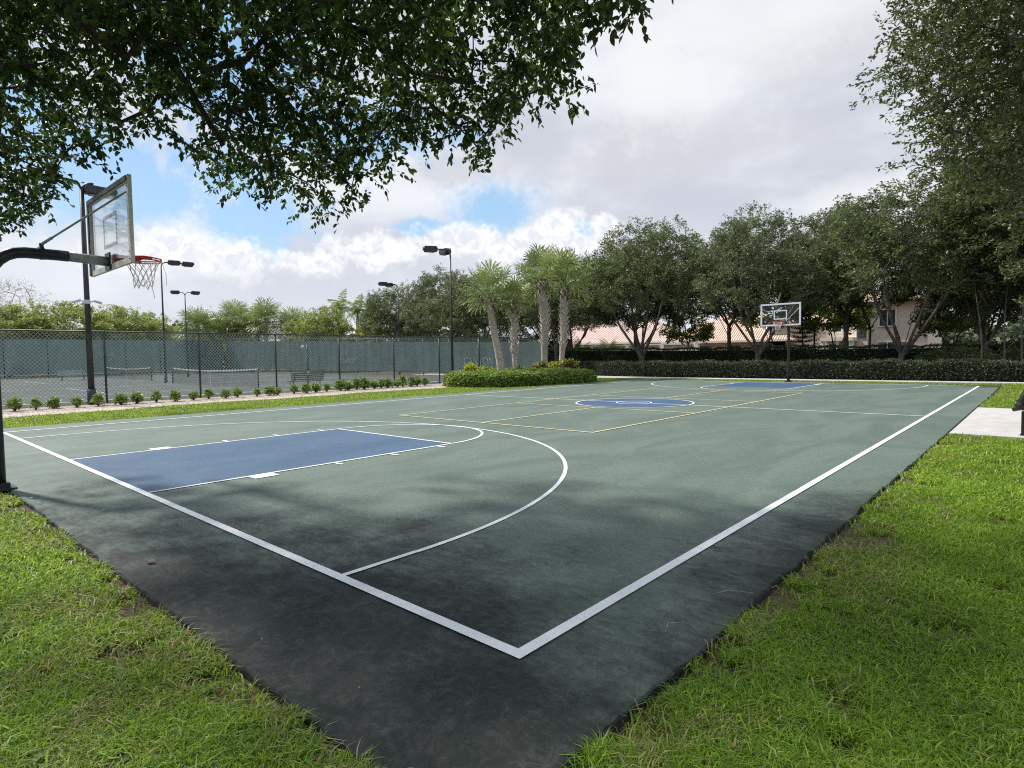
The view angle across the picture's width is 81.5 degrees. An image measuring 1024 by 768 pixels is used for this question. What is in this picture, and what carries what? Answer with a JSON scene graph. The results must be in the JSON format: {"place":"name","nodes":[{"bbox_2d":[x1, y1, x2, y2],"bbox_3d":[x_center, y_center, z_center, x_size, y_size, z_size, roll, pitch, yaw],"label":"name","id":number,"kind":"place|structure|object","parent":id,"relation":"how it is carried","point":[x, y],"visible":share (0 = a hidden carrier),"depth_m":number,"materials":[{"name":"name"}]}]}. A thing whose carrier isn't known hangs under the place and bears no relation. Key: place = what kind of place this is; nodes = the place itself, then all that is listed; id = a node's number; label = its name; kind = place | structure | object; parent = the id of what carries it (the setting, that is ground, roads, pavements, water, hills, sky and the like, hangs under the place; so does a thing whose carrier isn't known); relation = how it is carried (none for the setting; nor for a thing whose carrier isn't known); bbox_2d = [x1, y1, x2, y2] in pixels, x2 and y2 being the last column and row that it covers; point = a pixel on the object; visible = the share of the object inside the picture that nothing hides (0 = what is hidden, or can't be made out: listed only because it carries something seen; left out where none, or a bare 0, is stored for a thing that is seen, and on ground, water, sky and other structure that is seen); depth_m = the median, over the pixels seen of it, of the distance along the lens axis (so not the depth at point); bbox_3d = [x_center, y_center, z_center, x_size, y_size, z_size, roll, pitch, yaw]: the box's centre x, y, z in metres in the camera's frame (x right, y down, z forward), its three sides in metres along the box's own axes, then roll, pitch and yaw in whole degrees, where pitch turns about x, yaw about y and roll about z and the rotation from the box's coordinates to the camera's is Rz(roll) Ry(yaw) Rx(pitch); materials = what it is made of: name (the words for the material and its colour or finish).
{"place":"outdoors","nodes":[
{"label":"outdoors","id":0,"kind":"place"},
{"bbox_2d":[1,372,442,405],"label":"tennis court","id":1,"kind":"object","parent":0,"point":[216,388],"visible":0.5,"depth_m":39.69,"materials":[{"name":"grey concrete"}]},
{"bbox_2d":[0,338,222,377],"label":"chain link fence","id":2,"kind":"object","parent":1,"relation":"on","point":[215,352],"visible":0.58,"depth_m":66.95,"materials":[{"name":"green fabric"}]},
{"bbox_2d":[107,367,151,380],"bbox_3d":[-33.446,-0.947,51.565,12.876,1.105,0.080,2,4,42],"label":"tennis net","id":3,"kind":"object","parent":1,"relation":"on","point":[116,369],"visible":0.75,"depth_m":51.23,"materials":[{"name":"black fabric"}]},
{"bbox_2d":[160,260,193,382],"bbox_3d":[-23.825,-4.427,42.656,2.205,8.741,0.737,-3,4,-40],"label":"light pole","id":4,"kind":"object","parent":1,"relation":"on","point":[178,263],"visible":0.9,"depth_m":42.20,"materials":[{"name":"brown metal"}]},
{"bbox_2d":[170,290,199,376],"bbox_3d":[-30.748,-4.695,56.239,2.496,8.191,0.380,-2,3,-30],"label":"light pole","id":5,"kind":"object","parent":1,"relation":"on","point":[179,292],"visible":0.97,"depth_m":56.15,"materials":[{"name":"brown metal"}]},
{"bbox_2d":[172,368,258,387],"bbox_3d":[-18.607,-0.463,36.665,12.876,1.105,0.080,2,4,42],"label":"tennis net","id":6,"kind":"object","parent":1,"relation":"on","point":[241,380],"visible":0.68,"depth_m":35.39,"materials":[{"name":"black fabric"}]},
{"bbox_2d":[286,372,324,386],"bbox_3d":[-10.399,-0.164,29.992,0.583,0.888,1.800,2,4,42],"label":"park bench","id":7,"kind":"object","parent":1,"relation":"on","point":[314,376],"visible":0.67,"depth_m":29.95,"materials":[{"name":"green paint"}]},
{"bbox_2d":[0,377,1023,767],"bbox_3d":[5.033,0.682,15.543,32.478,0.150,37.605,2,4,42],"label":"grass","id":8,"kind":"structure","parent":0,"point":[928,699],"depth_m":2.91,"materials":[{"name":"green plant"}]},
{"bbox_2d":[0,361,1023,767],"bbox_3d":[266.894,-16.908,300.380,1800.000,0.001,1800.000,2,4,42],"label":"ground","id":9,"kind":"structure","parent":0,"point":[778,599],"depth_m":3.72,"materials":[{"name":"green plant"}]},
{"bbox_2d":[0,277,57,335],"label":"broadleaf tree","id":10,"kind":"object","parent":9,"relation":"on","point":[13,287],"visible":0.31,"depth_m":78.76,"materials":[{"name":"green plant"}]},
{"bbox_2d":[0,302,72,376],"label":"broadleaf tree","id":11,"kind":"object","parent":9,"relation":"on","point":[15,310],"visible":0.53,"depth_m":67.80,"materials":[{"name":"green plant"}]},
{"bbox_2d":[2,300,130,339],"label":"broadleaf tree","id":12,"kind":"object","parent":9,"relation":"on","point":[74,313],"visible":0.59,"depth_m":72.78,"materials":[{"name":"green plant"}]},
{"bbox_2d":[72,304,169,372],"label":"broadleaf tree","id":13,"kind":"object","parent":9,"relation":"on","point":[141,322],"visible":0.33,"depth_m":80.92,"materials":[{"name":"green plant"}]},
{"bbox_2d":[116,311,185,340],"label":"broadleaf tree","id":14,"kind":"object","parent":9,"relation":"on","point":[176,328],"visible":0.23,"depth_m":85.80,"materials":[{"name":"green plant"}]},
{"bbox_2d":[170,304,224,372],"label":"fan palm","id":15,"kind":"object","parent":9,"relation":"on","point":[196,318],"visible":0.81,"depth_m":75.29,"materials":[{"name":"green plant"}]},
{"bbox_2d":[199,310,239,371],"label":"fan palm","id":16,"kind":"object","parent":9,"relation":"on","point":[220,322],"visible":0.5,"depth_m":78.43,"materials":[{"name":"green plant"}]},
{"bbox_2d":[2,381,442,409],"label":"fence kerb","id":17,"kind":"structure","parent":9,"relation":"on","point":[149,398],"depth_m":24.15,"materials":[{"name":"concrete"}]},
{"bbox_2d":[2,383,452,418],"bbox_3d":[-10.043,0.607,24.744,4.003,0.175,43.000,2,4,42],"label":"planting bed","id":18,"kind":"object","parent":9,"relation":"on","point":[8,413],"visible":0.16,"depth_m":22.39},
{"bbox_2d":[4,396,25,410],"bbox_3d":[-16.087,0.640,19.230,0.522,0.557,0.607,-1,3,-5],"label":"young shrub","id":19,"kind":"object","parent":18,"relation":"on","point":[14,403],"visible":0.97,"depth_m":19.14,"materials":[{"name":"green plant"}]},
{"bbox_2d":[27,397,43,409],"bbox_3d":[-15.697,0.647,19.597,0.389,0.482,0.456,-1,3,0],"label":"young shrub","id":20,"kind":"object","parent":18,"relation":"on","point":[35,402],"visible":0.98,"depth_m":19.51,"materials":[{"name":"green plant"}]},
{"bbox_2d":[43,396,60,408],"bbox_3d":[-15.468,0.636,20.034,0.477,0.458,0.518,0,3,25],"label":"young shrub","id":21,"kind":"object","parent":18,"relation":"on","point":[53,402],"visible":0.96,"depth_m":19.97,"materials":[{"name":"green plant"}]},
{"bbox_2d":[27,167,117,404],"bbox_3d":[-15.414,-3.254,21.194,0.500,8.191,2.648,1,3,37],"label":"light pole","id":22,"kind":"object","parent":18,"relation":"on","point":[90,189],"visible":0.69,"depth_m":21.39,"materials":[{"name":"brown metal"}]},
{"bbox_2d":[69,396,83,406],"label":"young shrub","id":23,"kind":"object","parent":18,"relation":"on","point":[76,402],"visible":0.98,"depth_m":20.31,"materials":[{"name":"green plant"}]},
{"bbox_2d":[90,393,105,405],"bbox_3d":[-14.496,0.551,20.798,0.462,0.527,0.572,-1,3,-10],"label":"young shrub","id":24,"kind":"object","parent":18,"relation":"on","point":[97,399],"visible":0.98,"depth_m":20.75,"materials":[{"name":"green plant"}]},
{"bbox_2d":[112,393,130,404],"bbox_3d":[-14.027,0.541,21.346,0.507,0.480,0.559,-1,3,7],"label":"young shrub","id":25,"kind":"object","parent":18,"relation":"on","point":[120,398],"visible":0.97,"depth_m":21.27,"materials":[{"name":"green plant"}]},
{"bbox_2d":[129,390,144,403],"bbox_3d":[-13.760,0.492,21.799,0.582,0.532,0.517,-2,3,-20],"label":"young shrub","id":26,"kind":"object","parent":18,"relation":"on","point":[137,397],"visible":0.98,"depth_m":21.75,"materials":[{"name":"green plant"}]},
{"bbox_2d":[150,389,162,401],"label":"young shrub","id":27,"kind":"object","parent":18,"relation":"on","point":[156,396],"visible":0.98,"depth_m":22.23,"materials":[{"name":"green plant"}]},
{"bbox_2d":[167,389,180,400],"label":"young shrub","id":28,"kind":"object","parent":18,"relation":"on","point":[174,395],"visible":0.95,"depth_m":22.56,"materials":[{"name":"green plant"}]},
{"bbox_2d":[262,385,277,395],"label":"young shrub","id":29,"kind":"object","parent":18,"relation":"on","point":[269,390],"visible":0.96,"depth_m":25.33,"materials":[{"name":"green plant"}]},
{"bbox_2d":[0,329,540,404],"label":"chain link fence","id":30,"kind":"object","parent":18,"relation":"on","point":[105,370],"visible":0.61,"depth_m":24.93,"materials":[{"name":"brown metal"}]},
{"bbox_2d":[333,379,346,390],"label":"young shrub","id":31,"kind":"object","parent":18,"relation":"on","point":[339,385],"visible":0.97,"depth_m":28.14,"materials":[{"name":"green plant"}]},
{"bbox_2d":[423,246,453,370],"bbox_3d":[-4.215,-3.879,34.103,1.082,7.861,1.901,2,4,42],"label":"light pole","id":32,"kind":"object","parent":18,"relation":"on","point":[442,252],"visible":0.94,"depth_m":34.18,"materials":[{"name":"brown metal"}]},
{"bbox_2d":[462,362,481,370],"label":"croton plant","id":33,"kind":"object","parent":18,"relation":"on","point":[471,367],"visible":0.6,"depth_m":32.17,"materials":[{"name":"green plant"}]},
{"bbox_2d":[457,259,519,369],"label":"fan palm","id":34,"kind":"object","parent":18,"relation":"on","point":[490,302],"visible":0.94,"depth_m":33.66,"materials":[{"name":"green plant"}]},
{"bbox_2d":[494,275,536,369],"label":"fan palm","id":35,"kind":"object","parent":18,"relation":"on","point":[514,314],"visible":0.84,"depth_m":34.85,"materials":[{"name":"green plant"}]},
{"bbox_2d":[442,366,597,387],"bbox_3d":[0.247,-0.394,32.858,6.469,1.075,8.655,2,4,42],"label":"hedge","id":36,"kind":"object","parent":18,"relation":"on","point":[512,377],"visible":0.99,"depth_m":30.18,"materials":[{"name":"green plant"}]},
{"bbox_2d":[512,243,570,365],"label":"fan palm","id":37,"kind":"object","parent":18,"relation":"on","point":[541,283],"visible":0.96,"depth_m":36.71,"materials":[{"name":"green plant"}]},
{"bbox_2d":[528,244,603,366],"bbox_3d":[3.425,-4.731,38.850,5.236,8.885,4.946,2,4,42],"label":"fan palm","id":38,"kind":"object","parent":18,"relation":"on","point":[573,263],"visible":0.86,"depth_m":38.43,"materials":[{"name":"green plant"}]},
{"bbox_2d":[214,299,254,369],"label":"fan palm","id":39,"kind":"object","parent":9,"relation":"on","point":[230,306],"visible":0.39,"depth_m":80.81,"materials":[{"name":"green plant"}]},
{"bbox_2d":[222,308,271,370],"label":"fan palm","id":40,"kind":"object","parent":9,"relation":"on","point":[241,320],"visible":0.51,"depth_m":78.97,"materials":[{"name":"green plant"}]},
{"bbox_2d":[239,297,288,370],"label":"fan palm","id":41,"kind":"object","parent":9,"relation":"on","point":[261,309],"visible":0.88,"depth_m":77.10,"materials":[{"name":"green plant"}]},
{"bbox_2d":[270,306,310,370],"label":"fan palm","id":42,"kind":"object","parent":9,"relation":"on","point":[293,315],"visible":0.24,"depth_m":79.95,"materials":[{"name":"green plant"}]},
{"bbox_2d":[280,305,354,371],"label":"leafy tree","id":43,"kind":"object","parent":9,"relation":"on","point":[325,320],"visible":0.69,"depth_m":67.15,"materials":[{"name":"green plant"}]},
{"bbox_2d":[0,0,673,241],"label":"shade tree","id":44,"kind":"object","parent":9,"relation":"on","point":[160,30],"visible":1,"depth_m":5.96,"materials":[{"name":"green plant"}]},
{"bbox_2d":[327,288,355,321],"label":"royal palm","id":45,"kind":"object","parent":9,"relation":"on","point":[337,304],"visible":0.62,"depth_m":81.37,"materials":[{"name":"green plant"}]},
{"bbox_2d":[341,293,365,338],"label":"royal palm","id":46,"kind":"object","parent":9,"relation":"on","point":[354,308],"visible":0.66,"depth_m":80.09,"materials":[{"name":"green plant"}]},
{"bbox_2d":[226,338,540,374],"bbox_3d":[-17.194,-3.131,58.655,52.041,4.381,0.154,2,4,42],"label":"chain link fence","id":47,"kind":"object","parent":9,"relation":"on","point":[244,356],"visible":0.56,"depth_m":54.79,"materials":[{"name":"green fabric"}]},
{"bbox_2d":[378,282,400,374],"bbox_3d":[-11.175,-4.943,53.561,0.989,8.341,1.951,2,4,42],"label":"light pole","id":48,"kind":"object","parent":9,"relation":"on","point":[386,284],"visible":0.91,"depth_m":53.73,"materials":[{"name":"brown metal"}]},
{"bbox_2d":[3,379,1000,767],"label":"basketball court","id":49,"kind":"object","parent":9,"relation":"on","point":[509,641],"visible":0.81,"depth_m":5.29,"materials":[{"name":"concrete"}]},
{"bbox_2d":[0,174,166,493],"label":"basketball hoop","id":50,"kind":"object","parent":49,"relation":"on","point":[109,261],"visible":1,"depth_m":7.55,"materials":[{"name":"acrylic"},{"name":"aluminium"},{"name":"black painted steel"}]},
{"bbox_2d":[761,302,800,381],"bbox_3d":[13.061,-1.933,29.000,1.706,3.930,1.796,-1,3,7],"label":"basketball hoop","id":51,"kind":"object","parent":49,"relation":"on","point":[780,323],"visible":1,"depth_m":28.93,"materials":[{"name":"grey metal"}]},
{"bbox_2d":[3,311,1023,367],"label":"wood","id":52,"kind":"object","parent":9,"relation":"on","point":[1011,331],"visible":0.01,"depth_m":96.01,"materials":[{"name":"green plant"}]},
{"bbox_2d":[560,357,579,368],"bbox_3d":[3.540,-0.997,37.081,1.402,1.398,1.431,2,4,42],"label":"croton plant","id":53,"kind":"object","parent":9,"relation":"on","point":[570,363],"visible":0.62,"depth_m":36.81,"materials":[{"name":"green plant"}]},
{"bbox_2d":[534,320,709,345],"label":"house","id":54,"kind":"structure","parent":9,"relation":"on","point":[608,334],"depth_m":75.42,"materials":[{"name":"beige paint"}]},
{"bbox_2d":[573,343,700,350],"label":"garden wall","id":55,"kind":"structure","parent":9,"relation":"on","point":[672,345],"depth_m":63.32,"materials":[{"name":"beige paint"}]},
{"bbox_2d":[336,371,978,380],"bbox_3d":[19.522,-1.003,47.140,90.000,0.001,24.100,2,4,42],"label":"hedge bed","id":56,"kind":"object","parent":9,"relation":"on","point":[597,375],"depth_m":54.82,"materials":[{"name":"green soil"}]},
{"bbox_2d":[344,322,386,341],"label":"tropical almond tree","id":57,"kind":"object","parent":56,"relation":"on","point":[364,339],"visible":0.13,"depth_m":68.82,"materials":[{"name":"green plant"}]},
{"bbox_2d":[354,279,443,341],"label":"oak tree","id":58,"kind":"object","parent":56,"relation":"on","point":[378,327],"visible":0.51,"depth_m":64.30,"materials":[{"name":"green plant"}]},
{"bbox_2d":[394,263,487,341],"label":"oak tree","id":59,"kind":"object","parent":56,"relation":"on","point":[411,322],"visible":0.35,"depth_m":58.98,"materials":[{"name":"green leaves"},{"name":"bark"}]},
{"bbox_2d":[413,268,530,341],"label":"oak tree","id":60,"kind":"object","parent":56,"relation":"on","point":[441,314],"visible":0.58,"depth_m":52.23,"materials":[{"name":"green plant"}]},
{"bbox_2d":[407,326,575,350],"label":"hedge","id":61,"kind":"object","parent":56,"relation":"on","point":[526,334],"visible":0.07,"depth_m":66.01,"materials":[{"name":"green plant"}]},
{"bbox_2d":[503,280,596,334],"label":"oak tree","id":62,"kind":"object","parent":56,"relation":"on","point":[531,325],"visible":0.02,"depth_m":66.96,"materials":[{"name":"green plant"}]},
{"bbox_2d":[494,253,626,361],"bbox_3d":[3.891,-6.126,50.172,11.066,10.671,11.602,-2,3,-15],"label":"oak tree","id":63,"kind":"object","parent":56,"relation":"on","point":[533,315],"visible":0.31,"depth_m":48.35,"materials":[{"name":"green plant"}]},
{"bbox_2d":[523,247,616,350],"bbox_3d":[5.716,-7.201,57.935,10.776,12.016,11.291,0,3,25],"label":"oak tree","id":64,"kind":"object","parent":56,"relation":"on","point":[583,336],"visible":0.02,"depth_m":56.97,"materials":[{"name":"green plant"}]},
{"bbox_2d":[589,244,677,346],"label":"oak tree","id":65,"kind":"object","parent":56,"relation":"on","point":[635,344],"visible":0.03,"depth_m":51.78,"materials":[{"name":"green plant"}]},
{"bbox_2d":[557,214,718,364],"bbox_3d":[9.732,-6.778,44.951,11.598,12.317,10.610,0,3,25],"label":"oak tree","id":66,"kind":"object","parent":56,"relation":"on","point":[612,273],"visible":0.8,"depth_m":42.66,"materials":[{"name":"green plant"}]},
{"bbox_2d":[586,252,694,364],"bbox_3d":[10.220,-5.873,48.258,8.299,10.138,8.702,-2,3,-13],"label":"oak tree","id":67,"kind":"object","parent":56,"relation":"on","point":[653,314],"visible":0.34,"depth_m":46.47,"materials":[{"name":"green plant"}]},
{"bbox_2d":[658,304,714,350],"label":"leafy tree","id":68,"kind":"object","parent":56,"relation":"on","point":[703,334],"visible":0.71,"depth_m":50.13,"materials":[{"name":"green plant"}]},
{"bbox_2d":[672,230,781,349],"bbox_3d":[17.377,-6.544,46.757,9.334,11.420,9.188,-1,3,-10],"label":"oak tree","id":69,"kind":"object","parent":56,"relation":"on","point":[728,324],"visible":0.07,"depth_m":45.96,"materials":[{"name":"green plant"}]},
{"bbox_2d":[693,275,765,332],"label":"leafy tree","id":70,"kind":"object","parent":56,"relation":"on","point":[715,314],"visible":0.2,"depth_m":46.98,"materials":[{"name":"green plant"}]},
{"bbox_2d":[674,200,850,364],"bbox_3d":[16.288,-6.418,38.985,10.878,11.936,11.399,0,3,12],"label":"oak tree","id":71,"kind":"object","parent":56,"relation":"on","point":[789,252],"visible":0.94,"depth_m":37.19,"materials":[{"name":"green plant"}]},
{"bbox_2d":[733,281,803,349],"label":"leafy tree","id":72,"kind":"object","parent":56,"relation":"on","point":[766,320],"visible":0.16,"depth_m":48.98,"materials":[{"name":"green plant"}]},
{"bbox_2d":[547,337,1023,367],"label":"hedge","id":73,"kind":"object","parent":56,"relation":"on","point":[855,354],"visible":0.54,"depth_m":42.12,"materials":[{"name":"green plant"}]},
{"bbox_2d":[581,357,1023,381],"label":"hedge","id":74,"kind":"object","parent":56,"relation":"on","point":[985,372],"visible":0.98,"depth_m":32.54,"materials":[{"name":"green plant"}]},
{"bbox_2d":[785,311,819,349],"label":"norfolk pine","id":75,"kind":"object","parent":56,"relation":"on","point":[798,340],"visible":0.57,"depth_m":47.45,"materials":[{"name":"green plant"}]},
{"bbox_2d":[768,251,851,348],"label":"leafy tree","id":76,"kind":"object","parent":56,"relation":"on","point":[806,306],"visible":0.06,"depth_m":44.30,"materials":[{"name":"green plant"}]},
{"bbox_2d":[798,289,879,348],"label":"leafy tree","id":77,"kind":"object","parent":56,"relation":"on","point":[856,318],"visible":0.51,"depth_m":45.57,"materials":[{"name":"green plant"}]},
{"bbox_2d":[778,196,921,348],"bbox_3d":[23.537,-6.707,41.247,9.376,12.101,9.524,-1,3,6],"label":"oak tree","id":78,"kind":"object","parent":56,"relation":"on","point":[804,246],"visible":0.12,"depth_m":40.81,"materials":[{"name":"green plant"}]},
{"bbox_2d":[825,256,922,348],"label":"leafy tree","id":79,"kind":"object","parent":56,"relation":"on","point":[862,304],"visible":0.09,"depth_m":41.46,"materials":[{"name":"green plant"}]},
{"bbox_2d":[800,162,1022,364],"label":"oak tree","id":80,"kind":"object","parent":56,"relation":"on","point":[876,256],"visible":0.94,"depth_m":32.07,"materials":[{"name":"green plant"}]},
{"bbox_2d":[907,282,998,347],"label":"leafy tree","id":81,"kind":"object","parent":56,"relation":"on","point":[948,328],"visible":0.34,"depth_m":38.63,"materials":[{"name":"green plant"}]},
{"bbox_2d":[891,165,1023,343],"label":"woodland tree","id":82,"kind":"object","parent":56,"relation":"on","point":[988,334],"visible":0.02,"depth_m":39.57,"materials":[{"name":"green plant"}]},
{"bbox_2d":[902,166,1023,352],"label":"woodland tree","id":83,"kind":"object","parent":56,"relation":"on","point":[948,304],"visible":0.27,"depth_m":33.32,"materials":[{"name":"green plant"}]},
{"bbox_2d":[911,343,1023,364],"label":"undergrowth","id":84,"kind":"object","parent":56,"relation":"on","point":[929,355],"visible":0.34,"depth_m":32.26,"materials":[{"name":"green plant"}]},
{"bbox_2d":[957,271,996,364],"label":"sapling","id":85,"kind":"object","parent":56,"relation":"on","point":[975,291],"visible":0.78,"depth_m":31.00,"materials":[{"name":"green plant"}]},
{"bbox_2d":[933,69,1023,293],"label":"woodland tree","id":86,"kind":"object","parent":56,"relation":"on","point":[969,207],"visible":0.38,"depth_m":29.24,"materials":[{"name":"green plant"}]},
{"bbox_2d":[987,277,1023,364],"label":"sapling","id":87,"kind":"object","parent":56,"relation":"on","point":[1005,301],"visible":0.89,"depth_m":30.03,"materials":[{"name":"green plant"}]},
{"bbox_2d":[1014,258,1023,359],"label":"sapling","id":88,"kind":"object","parent":56,"relation":"on","point":[1022,343],"visible":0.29,"depth_m":29.39,"materials":[{"name":"green plant"}]},
{"bbox_2d":[411,374,1023,383],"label":"footpath","id":89,"kind":"structure","parent":9,"relation":"on","point":[968,382],"depth_m":31.68,"materials":[{"name":"concrete"}]},
{"bbox_2d":[664,312,795,350],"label":"tiled house","id":90,"kind":"structure","parent":9,"relation":"on","point":[738,339],"depth_m":62.61,"materials":[{"name":"beige paint"}]},
{"bbox_2d":[768,291,941,349],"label":"two storey house","id":91,"kind":"structure","parent":9,"relation":"on","point":[880,334],"depth_m":53.89,"materials":[{"name":"beige paint"}]},
{"bbox_2d":[855,326,867,338],"bbox_3d":[32.075,-4.858,54.516,0.980,1.530,0.090,2,4,42],"label":"window","id":92,"kind":"structure","parent":91,"relation":"in","point":[864,335],"depth_m":54.48,"materials":[{"name":"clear glass"}]},
{"bbox_2d":[877,308,896,326],"bbox_3d":[33.740,-5.953,53.418,1.500,1.610,0.140,2,4,42],"label":"window","id":93,"kind":"structure","parent":91,"relation":"in","point":[884,312],"depth_m":53.41,"materials":[{"name":"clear glass"}]},
{"bbox_2d":[876,341,907,348],"bbox_3d":[34.083,-2.998,53.292,2.500,1.710,0.140,2,4,42],"label":"window","id":94,"kind":"structure","parent":91,"relation":"in","point":[877,342],"depth_m":53.49,"materials":[{"name":"clear glass"}]},
{"bbox_2d":[846,0,1023,252],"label":"shade tree","id":95,"kind":"object","parent":9,"relation":"on","point":[1006,35],"visible":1,"depth_m":9.61,"materials":[{"name":"green plant"}]},
{"bbox_2d":[949,407,1023,438],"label":"bench slab","id":96,"kind":"structure","parent":9,"relation":"on","point":[1003,423],"depth_m":11.89,"materials":[{"name":"concrete"}]},
{"bbox_2d":[1012,390,1023,435],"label":"metal bench","id":97,"kind":"object","parent":96,"relation":"on","point":[1019,405],"visible":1,"depth_m":10.47,"materials":[{"name":"grey"}]},
{"bbox_2d":[993,192,1023,306],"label":"woodland tree","id":98,"kind":"object","parent":9,"relation":"on","point":[1013,271],"visible":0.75,"depth_m":27.56,"materials":[{"name":"green plant"}]},
{"bbox_2d":[0,0,1023,341],"label":"sky","id":99,"kind":"structure","parent":0,"point":[728,105],"materials":[{"name":"white"}]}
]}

